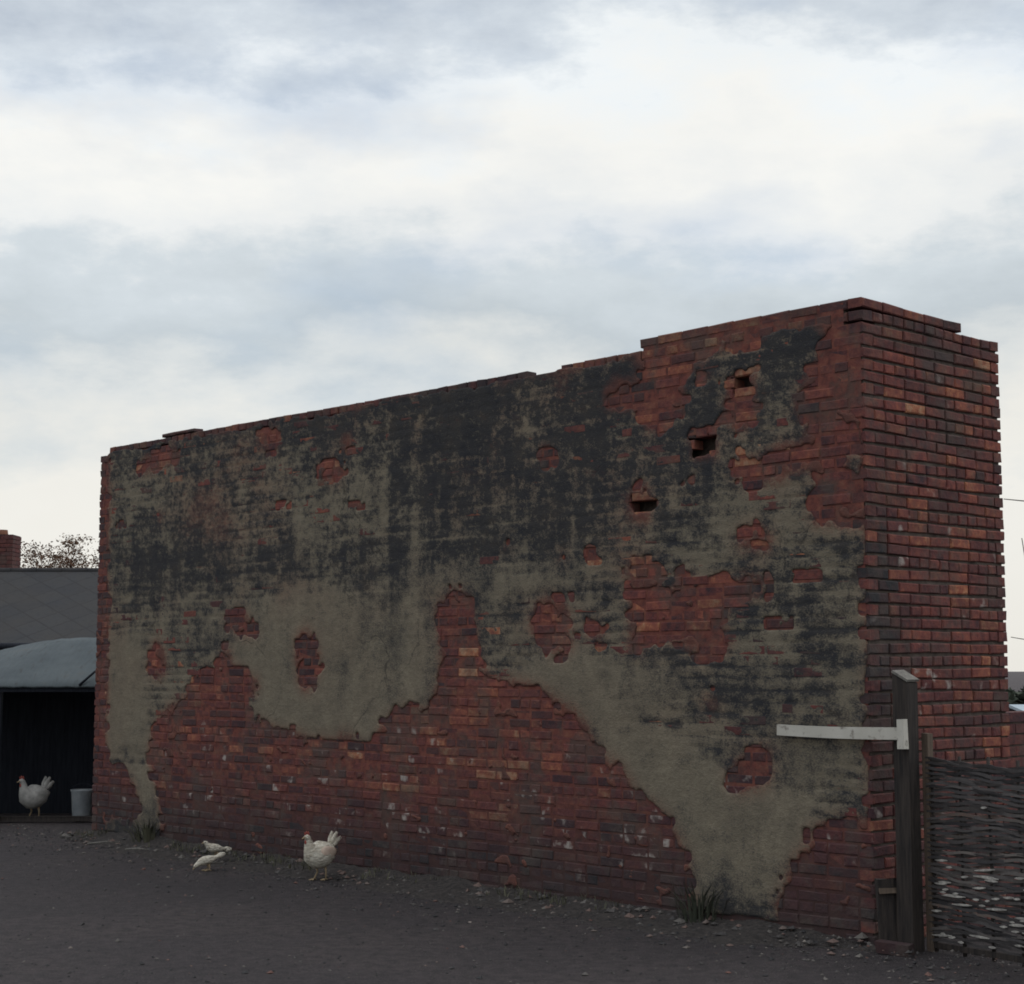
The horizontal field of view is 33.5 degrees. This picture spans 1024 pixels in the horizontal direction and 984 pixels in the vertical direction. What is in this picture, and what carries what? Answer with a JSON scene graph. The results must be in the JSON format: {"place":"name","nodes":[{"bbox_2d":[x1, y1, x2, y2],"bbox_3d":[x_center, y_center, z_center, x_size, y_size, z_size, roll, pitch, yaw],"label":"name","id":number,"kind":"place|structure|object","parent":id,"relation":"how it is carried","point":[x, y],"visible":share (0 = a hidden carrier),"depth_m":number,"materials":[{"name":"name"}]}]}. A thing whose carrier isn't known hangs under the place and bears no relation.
{"place":"outdoors","nodes":[
{"label":"outdoors","id":0,"kind":"place"},
{"bbox_2d":[0,530,98,649],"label":"slate roofed house","id":1,"kind":"structure","parent":0,"point":[40,604],"depth_m":28.87,"materials":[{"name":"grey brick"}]},
{"bbox_2d":[0,672,1023,983],"bbox_3d":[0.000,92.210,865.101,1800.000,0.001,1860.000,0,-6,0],"label":"ground","id":2,"kind":"structure","parent":0,"point":[390,960],"depth_m":10.16,"materials":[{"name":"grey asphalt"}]},
{"bbox_2d":[17,776,53,815],"bbox_3d":[-5.160,3.295,18.386,0.262,0.469,0.458,-9,-11,56],"label":"cockerel","id":3,"kind":"object","parent":2,"relation":"on","point":[31,797],"visible":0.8,"depth_m":18.28,"materials":[{"name":"white"}]},
{"bbox_2d":[0,637,96,820],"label":"animal shed","id":4,"kind":"structure","parent":2,"relation":"on","point":[47,705],"depth_m":19.37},
{"bbox_2d":[20,532,99,567],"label":"autumn tree","id":5,"kind":"object","parent":2,"relation":"on","point":[62,563],"visible":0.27,"depth_m":42.98,"materials":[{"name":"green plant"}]},
{"bbox_2d":[70,783,92,815],"bbox_3d":[-4.630,3.336,18.302,0.255,0.396,0.246,0,-6,0],"label":"metal pail","id":6,"kind":"object","parent":2,"relation":"on","point":[81,799],"visible":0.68,"depth_m":18.21,"materials":[{"name":"silver metal"}]},
{"bbox_2d":[193,852,224,870],"bbox_3d":[-2.456,2.997,13.787,0.263,0.146,0.092,2,-6,-18],"label":"pigeon","id":7,"kind":"object","parent":2,"relation":"on","point":[205,860],"visible":1,"depth_m":13.76,"materials":[{"name":"white"}]},
{"bbox_2d":[302,831,340,880],"bbox_3d":[-1.481,2.814,13.185,0.215,0.385,0.376,-11,-13,62],"label":"hen","id":8,"kind":"object","parent":2,"relation":"on","point":[319,854],"visible":1,"depth_m":13.10,"materials":[{"name":"white"}]},
{"bbox_2d":[60,830,875,950],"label":"earth bank","id":9,"kind":"structure","parent":2,"relation":"on","point":[443,887],"depth_m":11.93,"materials":[{"name":"soil"}]},
{"bbox_2d":[87,839,120,843],"bbox_3d":[-3.732,3.199,15.556,0.301,0.036,0.038,2,-6,-18],"label":"stick","id":10,"kind":"object","parent":9,"relation":"on","point":[108,841],"visible":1,"depth_m":15.55,"materials":[{"name":"wood"}]},
{"bbox_2d":[125,846,148,849],"bbox_3d":[-3.301,3.141,15.008,0.221,0.036,0.064,-1,-6,11],"label":"stick","id":11,"kind":"object","parent":9,"relation":"on","point":[136,848],"visible":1,"depth_m":14.99,"materials":[{"name":"wood"}]},
{"bbox_2d":[121,814,158,842],"bbox_3d":[-3.324,3.104,15.730,0.576,0.282,0.634,-4,-7,32],"label":"weed","id":12,"kind":"object","parent":9,"relation":"on","point":[148,835],"visible":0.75,"depth_m":15.58,"materials":[{"name":"green plant"}]},
{"bbox_2d":[202,841,231,854],"bbox_3d":[-2.488,3.008,14.320,0.261,0.145,0.092,3,-7,-25],"label":"pigeon","id":13,"kind":"object","parent":9,"relation":"on","point":[213,847],"visible":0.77,"depth_m":14.28,"materials":[{"name":"white"}]},
{"bbox_2d":[59,829,631,909],"bbox_3d":[-1.790,2.995,13.802,0.557,0.077,7.171,6,-8,-43],"label":"rubble","id":14,"kind":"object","parent":9,"relation":"on","point":[271,856],"depth_m":13.56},
{"bbox_2d":[656,879,728,922],"bbox_3d":[1.219,2.599,10.926,0.637,0.286,0.677,0,-6,0],"label":"weed","id":15,"kind":"object","parent":9,"relation":"on","point":[694,914],"visible":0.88,"depth_m":10.78,"materials":[{"name":"green plant"}]},
{"bbox_2d":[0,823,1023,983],"bbox_3d":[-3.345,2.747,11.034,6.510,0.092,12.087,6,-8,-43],"label":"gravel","id":16,"kind":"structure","parent":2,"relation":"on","point":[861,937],"depth_m":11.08,"materials":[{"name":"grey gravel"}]},
{"bbox_2d":[91,297,1014,944],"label":"ruined wall","id":17,"kind":"structure","parent":2,"relation":"on","point":[599,629],"depth_m":11.83,"materials":[{"name":"red brick"}]},
{"bbox_2d":[777,670,924,953],"bbox_3d":[2.009,1.929,10.177,0.165,1.722,0.942,6,-8,-43],"label":"gate post","id":18,"kind":"object","parent":2,"relation":"on","point":[902,733],"visible":0.93,"depth_m":9.87,"materials":[{"name":"brown wood"}]},
{"bbox_2d":[874,878,896,940],"bbox_3d":[2.197,2.457,9.874,0.159,0.420,0.060,1,-6,-11],"label":"leaning board","id":19,"kind":"object","parent":2,"relation":"on","point":[886,897],"visible":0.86,"depth_m":9.86,"materials":[{"name":"wood"}]},
{"bbox_2d":[874,939,914,956],"bbox_3d":[2.187,2.611,9.729,0.205,0.074,0.110,-4,-7,31],"label":"loose brick","id":20,"kind":"object","parent":2,"relation":"on","point":[888,947],"visible":1,"depth_m":9.70,"materials":[{"name":"red brick"}]},
{"bbox_2d":[921,733,1023,966],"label":"woven fence panel","id":21,"kind":"object","parent":2,"relation":"on","point":[934,852],"visible":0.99,"depth_m":9.63,"materials":[{"name":"brown wicker"}]},
{"bbox_2d":[1004,499,1023,639],"bbox_3d":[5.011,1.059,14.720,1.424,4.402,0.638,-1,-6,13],"label":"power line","id":22,"kind":"object","parent":2,"relation":"on","point":[1022,544],"visible":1,"depth_m":14.63,"materials":[{"name":"black metal"}]},
{"bbox_2d":[1005,686,1023,703],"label":"hedge","id":23,"kind":"object","parent":2,"relation":"on","point":[1014,697],"visible":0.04,"depth_m":60.63,"materials":[{"name":"green plant"}]},
{"bbox_2d":[1006,711,1023,916],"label":"brick wall","id":24,"kind":"structure","parent":2,"relation":"on","point":[1016,735],"depth_m":11.39,"materials":[{"name":"red brick"}]},
{"bbox_2d":[0,0,1023,671],"label":"sky","id":25,"kind":"structure","parent":0,"point":[214,214],"materials":[{"name":"white"}]},
{"bbox_2d":[1009,704,1023,710],"bbox_3d":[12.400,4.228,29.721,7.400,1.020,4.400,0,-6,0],"label":"field barn","id":26,"kind":"structure","parent":0,"point":[1016,707],"depth_m":29.55,"materials":[{"name":"grey metal"}]}
]}

